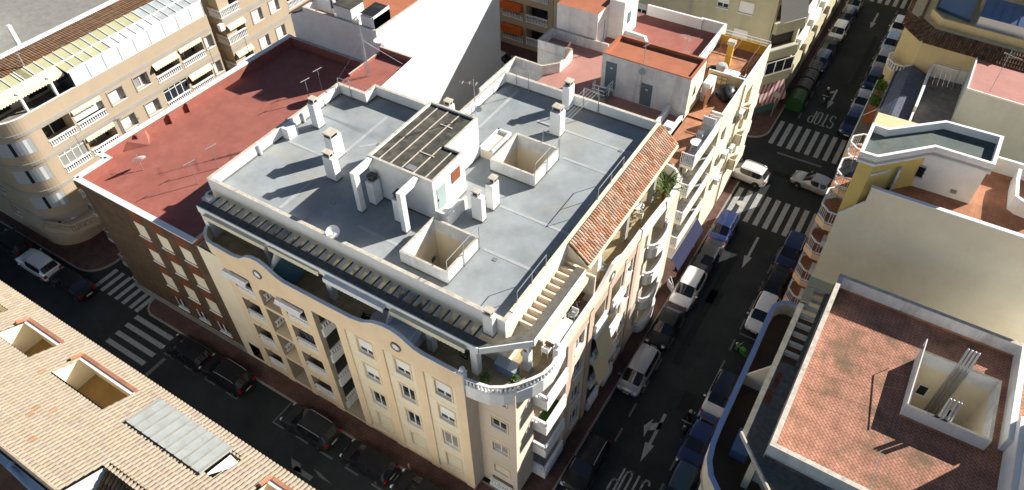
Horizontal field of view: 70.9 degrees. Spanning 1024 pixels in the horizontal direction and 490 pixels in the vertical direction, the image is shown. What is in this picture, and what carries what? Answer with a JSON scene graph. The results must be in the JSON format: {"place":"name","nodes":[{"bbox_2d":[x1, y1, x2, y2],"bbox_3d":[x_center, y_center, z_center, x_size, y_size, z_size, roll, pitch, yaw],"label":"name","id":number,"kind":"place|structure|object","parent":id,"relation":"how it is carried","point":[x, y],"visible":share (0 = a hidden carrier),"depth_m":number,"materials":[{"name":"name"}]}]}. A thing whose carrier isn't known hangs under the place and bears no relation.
{"place":"outdoors","nodes":[
{"label":"outdoors","id":0,"kind":"place"},
{"bbox_2d":[0,211,122,271],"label":"pavement","id":1,"kind":"structure","parent":0,"point":[99,251],"depth_m":64.19,"materials":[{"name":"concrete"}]},
{"bbox_2d":[0,280,315,489],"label":"tiled roof building","id":2,"kind":"structure","parent":0,"point":[78,411],"depth_m":33.55,"materials":[{"name":"beige tile"}]},
{"bbox_2d":[0,223,401,489],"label":"road","id":3,"kind":"structure","parent":0,"point":[99,317],"depth_m":54.17,"materials":[{"name":"black asphalt"}]},
{"bbox_2d":[0,229,34,258],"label":"parked car","id":4,"kind":"object","parent":3,"relation":"on","point":[13,244],"visible":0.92,"depth_m":63.30,"materials":[{"name":"grey paint"}]},
{"bbox_2d":[15,248,62,282],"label":"parked car","id":5,"kind":"object","parent":3,"relation":"on","point":[41,266],"visible":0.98,"depth_m":61.34,"materials":[{"name":"white paint"}]},
{"bbox_2d":[48,267,96,301],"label":"parked car","id":6,"kind":"object","parent":3,"relation":"on","point":[76,286],"visible":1,"depth_m":60.03,"materials":[{"name":"black paint"}]},
{"bbox_2d":[95,269,153,311],"bbox_3d":[-32.694,3.812,60.921,5.700,0.001,2.240,23,51,22],"label":"zebra crossing","id":7,"kind":"object","parent":3,"relation":"on","point":[125,291],"visible":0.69,"depth_m":60.88,"materials":[{"name":"paint"}]},
{"bbox_2d":[100,315,173,370],"bbox_3d":[-30.589,8.639,56.223,4.500,0.001,6.710,23,51,22],"label":"zebra crossing","id":8,"kind":"object","parent":3,"relation":"on","point":[136,344],"visible":0.47,"depth_m":57.22,"materials":[{"name":"paint"}]},
{"bbox_2d":[163,334,212,371],"bbox_3d":[-25.075,8.133,55.514,4.090,1.652,2.160,23,51,22],"label":"parked car","id":9,"kind":"object","parent":3,"relation":"on","point":[193,356],"visible":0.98,"depth_m":54.85,"materials":[{"name":"black paint"}]},
{"bbox_2d":[199,353,255,397],"bbox_3d":[-21.450,9.555,53.932,4.490,1.842,2.260,23,51,22],"label":"parked car","id":10,"kind":"object","parent":3,"relation":"on","point":[232,378],"visible":1,"depth_m":53.23,"materials":[{"name":"black paint"}]},
{"bbox_2d":[291,458,329,482],"bbox_3d":[-13.886,15.593,49.158,3.700,0.001,0.800,23,51,22],"label":"road arrow","id":11,"kind":"object","parent":3,"relation":"on","point":[296,466],"visible":1,"depth_m":49.23,"materials":[{"name":"paint"}]},
{"bbox_2d":[280,403,341,451],"bbox_3d":[-14.304,12.656,50.789,4.490,1.842,2.260,23,51,22],"label":"parked car","id":12,"kind":"object","parent":3,"relation":"on","point":[318,431],"visible":1,"depth_m":50.11,"materials":[{"name":"grey paint"}]},
{"bbox_2d":[339,439,398,486],"bbox_3d":[-9.767,14.647,48.904,4.090,1.652,2.160,23,51,22],"label":"parked car","id":13,"kind":"object","parent":3,"relation":"on","point":[376,467],"visible":1,"depth_m":48.31,"materials":[{"name":"black paint"}]},
{"bbox_2d":[390,469,442,489],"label":"parked car","id":14,"kind":"object","parent":3,"relation":"on","point":[405,479],"visible":1,"depth_m":47.48,"materials":[{"name":"black paint"}]},
{"bbox_2d":[373,37,386,53],"bbox_3d":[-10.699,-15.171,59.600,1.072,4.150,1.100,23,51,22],"label":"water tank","id":15,"kind":"object","parent":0,"point":[378,42],"visible":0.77,"depth_m":58.08,"materials":[{"name":"white plastic"}]},
{"bbox_2d":[389,318,425,347],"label":"awning","id":16,"kind":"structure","parent":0,"point":[414,336],"depth_m":40.59,"materials":[{"name":"blue fabric"}]},
{"bbox_2d":[147,178,739,489],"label":"pavement","id":17,"kind":"structure","parent":0,"point":[292,391],"depth_m":53.43,"materials":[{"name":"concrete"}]},
{"bbox_2d":[0,0,1023,489],"bbox_3d":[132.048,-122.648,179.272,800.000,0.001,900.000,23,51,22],"label":"ground","id":18,"kind":"structure","parent":0,"point":[694,372],"depth_m":59.07,"materials":[{"name":"black asphalt"}]},
{"bbox_2d":[0,0,225,244],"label":"apartment building","id":19,"kind":"structure","parent":18,"relation":"on","point":[90,69],"depth_m":61.70,"materials":[{"name":"beige paint"}]},
{"bbox_2d":[0,136,38,158],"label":"curved window","id":20,"kind":"structure","parent":19,"relation":"in","point":[24,147],"depth_m":57.10,"materials":[{"name":"grey glass"}]},
{"bbox_2d":[11,164,54,184],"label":"curved window","id":21,"kind":"structure","parent":19,"relation":"in","point":[43,173],"depth_m":59.05,"materials":[{"name":"grey glass"}]},
{"bbox_2d":[26,189,70,209],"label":"curved window","id":22,"kind":"structure","parent":19,"relation":"in","point":[57,199],"depth_m":61.10,"materials":[{"name":"grey glass"}]},
{"bbox_2d":[41,119,63,136],"bbox_3d":[-38.390,-9.989,59.559,0.120,1.800,1.850,23,51,22],"label":"balcony door","id":23,"kind":"structure","parent":19,"relation":"in","point":[56,125],"depth_m":59.93,"materials":[{"name":"black glass"}]},
{"bbox_2d":[106,84,127,106],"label":"window","id":24,"kind":"structure","parent":19,"relation":"in","point":[115,94],"depth_m":62.26,"materials":[{"name":"white paint"}]},
{"bbox_2d":[119,110,140,132],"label":"window","id":25,"kind":"structure","parent":19,"relation":"in","point":[128,120],"depth_m":64.21,"materials":[{"name":"white paint"}]},
{"bbox_2d":[131,69,152,91],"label":"window","id":26,"kind":"structure","parent":19,"relation":"in","point":[139,80],"depth_m":63.80,"materials":[{"name":"white paint"}]},
{"bbox_2d":[143,96,163,117],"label":"window","id":27,"kind":"structure","parent":19,"relation":"in","point":[152,105],"depth_m":65.73,"materials":[{"name":"white paint"}]},
{"bbox_2d":[73,34,417,352],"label":"brick building","id":28,"kind":"structure","parent":18,"relation":"on","point":[151,218],"depth_m":55.52,"materials":[{"name":"brick"}]},
{"bbox_2d":[179,246,197,267],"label":"window","id":29,"kind":"structure","parent":28,"relation":"in","point":[188,256],"depth_m":49.63,"materials":[{"name":"white paint"}]},
{"bbox_2d":[335,15,398,83],"bbox_3d":[-11.406,-14.643,53.252,5.669,4.800,2.423,-32,53,-26],"label":"aerial mast","id":30,"kind":"object","parent":28,"relation":"on","point":[364,50],"visible":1,"depth_m":53.40,"materials":[{"name":"metal"}]},
{"bbox_2d":[201,0,307,71],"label":"apartment building","id":31,"kind":"structure","parent":18,"relation":"on","point":[264,24],"depth_m":71.81,"materials":[{"name":"beige paint"}]},
{"bbox_2d":[250,5,264,24],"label":"window","id":32,"kind":"structure","parent":31,"relation":"in","point":[255,13],"depth_m":71.93,"materials":[{"name":"white paint"}]},
{"bbox_2d":[258,32,271,49],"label":"window","id":33,"kind":"structure","parent":31,"relation":"in","point":[263,40],"depth_m":74.04,"materials":[{"name":"white paint"}]},
{"bbox_2d":[289,0,500,110],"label":"white building","id":34,"kind":"structure","parent":18,"relation":"on","point":[450,47],"depth_m":65.83,"materials":[{"name":"paint"}]},
{"bbox_2d":[196,71,682,489],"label":"apartment building","id":35,"kind":"structure","parent":18,"relation":"on","point":[503,223],"depth_m":45.15,"materials":[{"name":"beige paint"}]},
{"bbox_2d":[273,247,305,284],"bbox_3d":[-13.445,1.443,44.487,1.700,2.040,1.900,23,51,22],"label":"canvas screen","id":36,"kind":"object","parent":35,"relation":"on","point":[288,271],"visible":0.5,"depth_m":44.18,"materials":[{"name":"teal fabric"}]},
{"bbox_2d":[353,334,375,360],"bbox_3d":[-8.818,6.155,43.353,1.440,1.690,0.250,23,51,22],"label":"window","id":37,"kind":"structure","parent":35,"relation":"in","point":[365,346],"depth_m":43.43,"materials":[{"name":"white paint"}]},
{"bbox_2d":[361,361,382,385],"bbox_3d":[-8.775,8.056,45.326,1.440,1.770,0.250,23,51,22],"label":"window","id":38,"kind":"structure","parent":35,"relation":"in","point":[373,372],"depth_m":45.44,"materials":[{"name":"white paint"}]},
{"bbox_2d":[368,386,389,411],"bbox_3d":[-8.728,10.148,47.497,1.440,1.940,0.250,23,51,22],"label":"window","id":39,"kind":"structure","parent":35,"relation":"in","point":[380,398],"depth_m":47.70,"materials":[{"name":"glass"}]},
{"bbox_2d":[370,310,388,322],"bbox_3d":[-7.585,4.602,42.220,1.440,0.751,1.440,23,51,22],"label":"table","id":40,"kind":"object","parent":35,"relation":"on","point":[379,316],"visible":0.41,"depth_m":42.11,"materials":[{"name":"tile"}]},
{"bbox_2d":[375,410,395,433],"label":"window","id":41,"kind":"structure","parent":35,"relation":"in","point":[385,420],"depth_m":49.67,"materials":[{"name":"white paint"}]},
{"bbox_2d":[391,355,412,380],"bbox_3d":[-6.402,7.203,42.291,1.360,1.690,0.250,23,51,22],"label":"window","id":42,"kind":"structure","parent":35,"relation":"in","point":[404,367],"depth_m":42.36,"materials":[{"name":"white paint"}]},
{"bbox_2d":[397,381,417,405],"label":"window","id":43,"kind":"structure","parent":35,"relation":"in","point":[409,392],"depth_m":44.45,"materials":[{"name":"white paint"}]},
{"bbox_2d":[403,406,423,431],"bbox_3d":[-6.312,11.196,46.434,1.360,1.940,0.250,23,51,22],"label":"window","id":44,"kind":"structure","parent":35,"relation":"in","point":[415,418],"depth_m":46.63,"materials":[{"name":"white paint"}]},
{"bbox_2d":[409,430,427,452],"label":"window","id":45,"kind":"structure","parent":35,"relation":"in","point":[421,441],"depth_m":48.58,"materials":[{"name":"white paint"}]},
{"bbox_2d":[432,377,453,403],"bbox_3d":[-3.922,8.279,41.200,1.390,1.690,0.250,23,51,22],"label":"window","id":46,"kind":"structure","parent":35,"relation":"in","point":[446,390],"depth_m":41.29,"materials":[{"name":"white paint"}]},
{"bbox_2d":[436,402,456,427],"bbox_3d":[-3.879,10.180,43.173,1.390,1.770,0.250,23,51,22],"label":"window","id":47,"kind":"structure","parent":35,"relation":"in","point":[446,413],"depth_m":43.27,"materials":[{"name":"white paint"}]},
{"bbox_2d":[440,427,460,452],"bbox_3d":[-3.832,12.272,45.343,1.390,1.940,0.250,23,51,22],"label":"window","id":48,"kind":"structure","parent":35,"relation":"in","point":[450,438],"depth_m":45.54,"materials":[{"name":"white paint"}]},
{"bbox_2d":[444,450,463,474],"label":"window","id":49,"kind":"structure","parent":35,"relation":"in","point":[453,460],"depth_m":47.51,"materials":[{"name":"white paint"}]},
{"bbox_2d":[489,414,508,434],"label":"window","id":50,"kind":"structure","parent":35,"relation":"in","point":[497,422],"depth_m":42.61,"materials":[{"name":"white paint"}]},
{"bbox_2d":[491,439,509,458],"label":"window","id":51,"kind":"structure","parent":35,"relation":"in","point":[498,446],"depth_m":44.72,"materials":[{"name":"white glass"}]},
{"bbox_2d":[493,462,509,479],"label":"window","id":52,"kind":"structure","parent":35,"relation":"in","point":[498,467],"depth_m":46.76,"materials":[{"name":"white paint"}]},
{"bbox_2d":[494,354,519,377],"bbox_3d":[-0.287,6.782,39.849,1.340,0.900,0.580,23,51,22],"label":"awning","id":53,"kind":"object","parent":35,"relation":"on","point":[505,366],"visible":0.93,"depth_m":39.65,"materials":[{"name":"blue fabric"}]},
{"bbox_2d":[546,317,573,343],"bbox_3d":[2.685,5.124,41.497,1.059,0.744,2.023,23,51,22],"label":"table","id":54,"kind":"object","parent":35,"relation":"on","point":[561,329],"visible":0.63,"depth_m":41.19,"materials":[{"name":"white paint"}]},
{"bbox_2d":[646,169,688,208],"bbox_3d":[10.324,-3.974,48.855,3.430,2.527,3.369,23,51,22],"label":"potted plant","id":55,"kind":"object","parent":35,"relation":"on","point":[663,195],"visible":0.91,"depth_m":48.83,"materials":[{"name":"green plant"}]},
{"bbox_2d":[10,3,897,489],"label":"parking lines","id":56,"kind":"object","parent":18,"relation":"on","point":[644,387],"visible":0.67,"depth_m":54.61,"materials":[{"name":"paint"}]},
{"bbox_2d":[499,0,553,51],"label":"apartment building","id":57,"kind":"structure","parent":18,"relation":"on","point":[526,24],"depth_m":84.13,"materials":[{"name":"beige paint"}]},
{"bbox_2d":[560,430,611,489],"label":"parked car","id":58,"kind":"object","parent":18,"relation":"on","point":[590,456],"visible":1,"depth_m":47.88,"materials":[{"name":"black paint"}]},
{"bbox_2d":[479,0,734,150],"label":"white building","id":59,"kind":"structure","parent":18,"relation":"on","point":[597,45],"depth_m":60.39,"materials":[{"name":"white paint"}]},
{"bbox_2d":[606,468,650,489],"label":"stop marking","id":60,"kind":"object","parent":18,"relation":"on","point":[628,482],"visible":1,"depth_m":48.35,"materials":[{"name":"paint"}]},
{"bbox_2d":[617,343,660,397],"bbox_3d":[9.461,9.226,53.602,2.220,1.812,4.390,23,51,22],"label":"parked car","id":61,"kind":"object","parent":18,"relation":"on","point":[641,366],"visible":1,"depth_m":52.86,"materials":[{"name":"grey paint"}]},
{"bbox_2d":[645,300,686,350],"bbox_3d":[12.132,6.222,56.578,2.200,1.612,4.590,23,51,22],"label":"parked car","id":62,"kind":"object","parent":18,"relation":"on","point":[662,331],"visible":1,"depth_m":55.95,"materials":[{"name":"grey paint"}]},
{"bbox_2d":[659,458,700,489],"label":"parked car","id":63,"kind":"object","parent":18,"relation":"on","point":[684,475],"visible":0.99,"depth_m":47.11,"materials":[{"name":"blue paint"}]},
{"bbox_2d":[667,265,707,311],"bbox_3d":[14.181,3.393,59.101,2.850,1.842,4.490,23,51,22],"label":"parked car","id":64,"kind":"object","parent":18,"relation":"on","point":[686,290],"visible":0.93,"depth_m":58.42,"materials":[{"name":"white paint"}]},
{"bbox_2d":[677,391,697,412],"bbox_3d":[12.813,11.512,52.520,1.000,0.001,1.772,23,51,22],"label":"road patch","id":65,"kind":"object","parent":18,"relation":"on","point":[687,401],"visible":0.8,"depth_m":52.53,"materials":[{"name":"black asphalt"}]},
{"bbox_2d":[553,0,840,114],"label":"apartment building","id":66,"kind":"structure","parent":18,"relation":"on","point":[798,26],"depth_m":71.17,"materials":[{"name":"beige paint"}]},
{"bbox_2d":[731,26,749,39],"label":"window","id":67,"kind":"structure","parent":66,"relation":"in","point":[736,29],"depth_m":70.72,"materials":[{"name":"white paint"}]},
{"bbox_2d":[736,0,756,16],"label":"window","id":68,"kind":"structure","parent":66,"relation":"in","point":[747,7],"depth_m":68.83,"materials":[{"name":"white paint"}]},
{"bbox_2d":[675,408,719,468],"bbox_3d":[12.896,13.408,49.636,2.200,1.612,4.590,23,51,22],"label":"parked car","id":69,"kind":"object","parent":18,"relation":"on","point":[693,448],"visible":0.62,"depth_m":49.09,"materials":[{"name":"blue paint"}]},
{"bbox_2d":[672,248,740,365],"bbox_3d":[16.128,4.742,58.973,0.616,0.001,14.038,23,51,22],"label":"road patch","id":70,"kind":"object","parent":18,"relation":"on","point":[698,321],"visible":1,"depth_m":58.35,"materials":[{"name":"black asphalt"}]},
{"bbox_2d":[691,236,725,278],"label":"parked car","id":71,"kind":"object","parent":18,"relation":"on","point":[709,255],"visible":0.79,"depth_m":60.96,"materials":[{"name":"black paint"}]},
{"bbox_2d":[704,289,723,305],"bbox_3d":[16.672,4.321,59.367,1.134,0.001,1.619,23,51,22],"label":"road patch","id":72,"kind":"object","parent":18,"relation":"on","point":[718,297],"visible":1,"depth_m":59.35,"materials":[{"name":"black asphalt"}]},
{"bbox_2d":[666,29,770,270],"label":"apartment building","id":73,"kind":"structure","parent":18,"relation":"on","point":[707,168],"depth_m":59.00,"materials":[{"name":"white paint"}]},
{"bbox_2d":[701,115,716,136],"bbox_3d":[14.675,-8.844,53.779,0.980,1.720,0.110,23,51,22],"label":"glass partition","id":74,"kind":"object","parent":73,"relation":"on","point":[708,125],"visible":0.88,"depth_m":53.65,"materials":[{"name":"white glass"}]},
{"bbox_2d":[715,83,736,102],"bbox_3d":[17.115,-12.260,57.392,1.504,1.024,2.096,23,51,22],"label":"satellite dish","id":75,"kind":"object","parent":73,"relation":"on","point":[725,92],"visible":0.95,"depth_m":56.97,"materials":[{"name":"grey metal"}]},
{"bbox_2d":[701,369,738,417],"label":"parked car","id":76,"kind":"object","parent":18,"relation":"on","point":[715,401],"visible":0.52,"depth_m":51.51,"materials":[{"name":"white paint"}]},
{"bbox_2d":[706,209,739,246],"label":"parked car","id":77,"kind":"object","parent":18,"relation":"on","point":[724,227],"visible":0.9,"depth_m":63.37,"materials":[{"name":"blue paint"}]},
{"bbox_2d":[733,340,749,358],"bbox_3d":[17.691,8.120,54.788,0.850,1.292,1.940,-30,53,-25],"label":"motorcycle","id":78,"kind":"object","parent":18,"relation":"on","point":[744,352],"visible":0.69,"depth_m":54.78,"materials":[{"name":"green metal"}]},
{"bbox_2d":[731,159,770,188],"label":"moving car","id":79,"kind":"object","parent":18,"relation":"on","point":[753,174],"visible":0.58,"depth_m":68.30,"materials":[{"name":"white paint"}]},
{"bbox_2d":[744,291,780,335],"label":"parked car","id":80,"kind":"object","parent":18,"relation":"on","point":[765,301],"visible":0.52,"depth_m":56.65,"materials":[{"name":"white paint"}]},
{"bbox_2d":[727,187,816,236],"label":"zebra crossing","id":81,"kind":"object","parent":18,"relation":"on","point":[771,213],"visible":0.78,"depth_m":66.14,"materials":[{"name":"paint"}]},
{"bbox_2d":[756,263,792,300],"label":"parked car","id":82,"kind":"object","parent":18,"relation":"on","point":[777,279],"visible":0.64,"depth_m":58.81,"materials":[{"name":"black paint"}]},
{"bbox_2d":[772,230,807,272],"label":"parked car","id":83,"kind":"object","parent":18,"relation":"on","point":[790,251],"visible":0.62,"depth_m":61.02,"materials":[{"name":"blue paint"}]},
{"bbox_2d":[784,88,807,112],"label":"rubbish container","id":84,"kind":"object","parent":18,"relation":"on","point":[796,100],"visible":1,"depth_m":76.41,"materials":[{"name":"green plastic"}]},
{"bbox_2d":[795,77,813,94],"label":"rubbish container","id":85,"kind":"object","parent":18,"relation":"on","point":[804,83],"visible":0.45,"depth_m":78.12,"materials":[{"name":"grey plastic"}]},
{"bbox_2d":[768,121,846,163],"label":"zebra crossing","id":86,"kind":"object","parent":18,"relation":"on","point":[811,143],"visible":1,"depth_m":73.37,"materials":[{"name":"paint"}]},
{"bbox_2d":[801,68,818,87],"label":"rubbish container","id":87,"kind":"object","parent":18,"relation":"on","point":[811,74],"visible":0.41,"depth_m":79.40,"materials":[{"name":"grey plastic"}]},
{"bbox_2d":[806,60,823,78],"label":"rubbish container","id":88,"kind":"object","parent":18,"relation":"on","point":[817,65],"visible":0.41,"depth_m":80.58,"materials":[{"name":"grey plastic"}]},
{"bbox_2d":[810,48,832,73],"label":"parked car","id":89,"kind":"object","parent":18,"relation":"on","point":[823,55],"visible":0.79,"depth_m":81.98,"materials":[{"name":"blue paint"}]},
{"bbox_2d":[817,36,840,60],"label":"parked car","id":90,"kind":"object","parent":18,"relation":"on","point":[831,43],"visible":0.72,"depth_m":83.98,"materials":[{"name":"grey paint"}]},
{"bbox_2d":[827,19,849,42],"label":"parked car","id":91,"kind":"object","parent":18,"relation":"on","point":[839,28],"visible":0.82,"depth_m":86.33,"materials":[{"name":"white paint"}]},
{"bbox_2d":[835,5,856,27],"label":"parked car","id":92,"kind":"object","parent":18,"relation":"on","point":[848,12],"visible":0.79,"depth_m":88.77,"materials":[{"name":"blue paint"}]},
{"bbox_2d":[837,105,863,138],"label":"parked car","id":93,"kind":"object","parent":18,"relation":"on","point":[850,120],"visible":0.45,"depth_m":73.55,"materials":[{"name":"blue paint"}]},
{"bbox_2d":[698,273,1023,489],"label":"apartment building","id":94,"kind":"structure","parent":18,"relation":"on","point":[789,419],"depth_m":39.02,"materials":[{"name":"tile"}]},
{"bbox_2d":[850,87,871,107],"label":"parked car","id":95,"kind":"object","parent":18,"relation":"on","point":[862,96],"visible":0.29,"depth_m":76.36,"materials":[{"name":"grey paint"}]},
{"bbox_2d":[850,36,877,84],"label":"road patch","id":96,"kind":"object","parent":18,"relation":"on","point":[861,65],"visible":1,"depth_m":83.57,"materials":[{"name":"black asphalt"}]},
{"bbox_2d":[861,66,883,90],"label":"parked car","id":97,"kind":"object","parent":18,"relation":"on","point":[874,75],"visible":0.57,"depth_m":79.08,"materials":[{"name":"blue paint"}]},
{"bbox_2d":[870,46,893,67],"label":"parked car","id":98,"kind":"object","parent":18,"relation":"on","point":[881,57],"visible":0.55,"depth_m":81.86,"materials":[{"name":"grey paint"}]},
{"bbox_2d":[880,30,901,50],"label":"parked car","id":99,"kind":"object","parent":18,"relation":"on","point":[891,38],"visible":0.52,"depth_m":84.37,"materials":[{"name":"silver paint"}]},
{"bbox_2d":[888,14,904,32],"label":"parked car","id":100,"kind":"object","parent":18,"relation":"on","point":[897,25],"visible":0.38,"depth_m":86.87,"materials":[{"name":"white paint"}]},
{"bbox_2d":[782,120,1023,342],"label":"apartment building","id":101,"kind":"structure","parent":18,"relation":"on","point":[930,214],"depth_m":44.77,"materials":[{"name":"beige paint"}]},
{"bbox_2d":[837,156,857,177],"bbox_3d":[23.437,-5.359,50.079,0.950,1.800,2.200,23,51,22],"label":"parasol","id":102,"kind":"object","parent":101,"relation":"on","point":[848,168],"visible":0.98,"depth_m":50.04,"materials":[{"name":"fabric"}]},
{"bbox_2d":[838,63,968,166],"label":"terrace house","id":103,"kind":"structure","parent":18,"relation":"on","point":[912,95],"depth_m":69.06,"materials":[{"name":"grey concrete"}]},
{"bbox_2d":[861,105,877,123],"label":"orange tub","id":104,"kind":"object","parent":103,"relation":"on","point":[868,118],"visible":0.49,"depth_m":71.16,"materials":[{"name":"ceramic"}]},
{"bbox_2d":[872,79,887,94],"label":"shrub","id":105,"kind":"object","parent":103,"relation":"on","point":[881,85],"visible":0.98,"depth_m":73.28,"materials":[{"name":"green plant"}]},
{"bbox_2d":[882,0,1023,90],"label":"apartment building","id":106,"kind":"structure","parent":18,"relation":"on","point":[999,22],"depth_m":69.70,"materials":[{"name":"white paint"}]},
{"bbox_2d":[501,0,847,137],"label":"pavement","id":107,"kind":"structure","parent":0,"point":[762,124],"depth_m":82.54,"materials":[{"name":"concrete"}]},
{"bbox_2d":[740,137,838,196],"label":"cross road","id":108,"kind":"structure","parent":0,"point":[762,152],"depth_m":71.33,"materials":[{"name":"black asphalt"}]},
{"bbox_2d":[144,152,821,376],"bbox_3d":[-0.235,0.846,63.077,65.485,0.001,3.774,-18,48,-15],"label":"stop line","id":109,"kind":"object","parent":108,"relation":"on","point":[160,362],"visible":0.7,"depth_m":55.90,"materials":[{"name":"paint"}]},
{"bbox_2d":[790,170,835,198],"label":"moving car","id":110,"kind":"object","parent":108,"relation":"on","point":[817,183],"visible":0.63,"depth_m":67.54,"materials":[{"name":"grey paint"}]},
{"bbox_2d":[951,57,1023,162],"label":"pink roof house","id":111,"kind":"structure","parent":0,"point":[998,108],"depth_m":64.95,"materials":[{"name":"white paint"}]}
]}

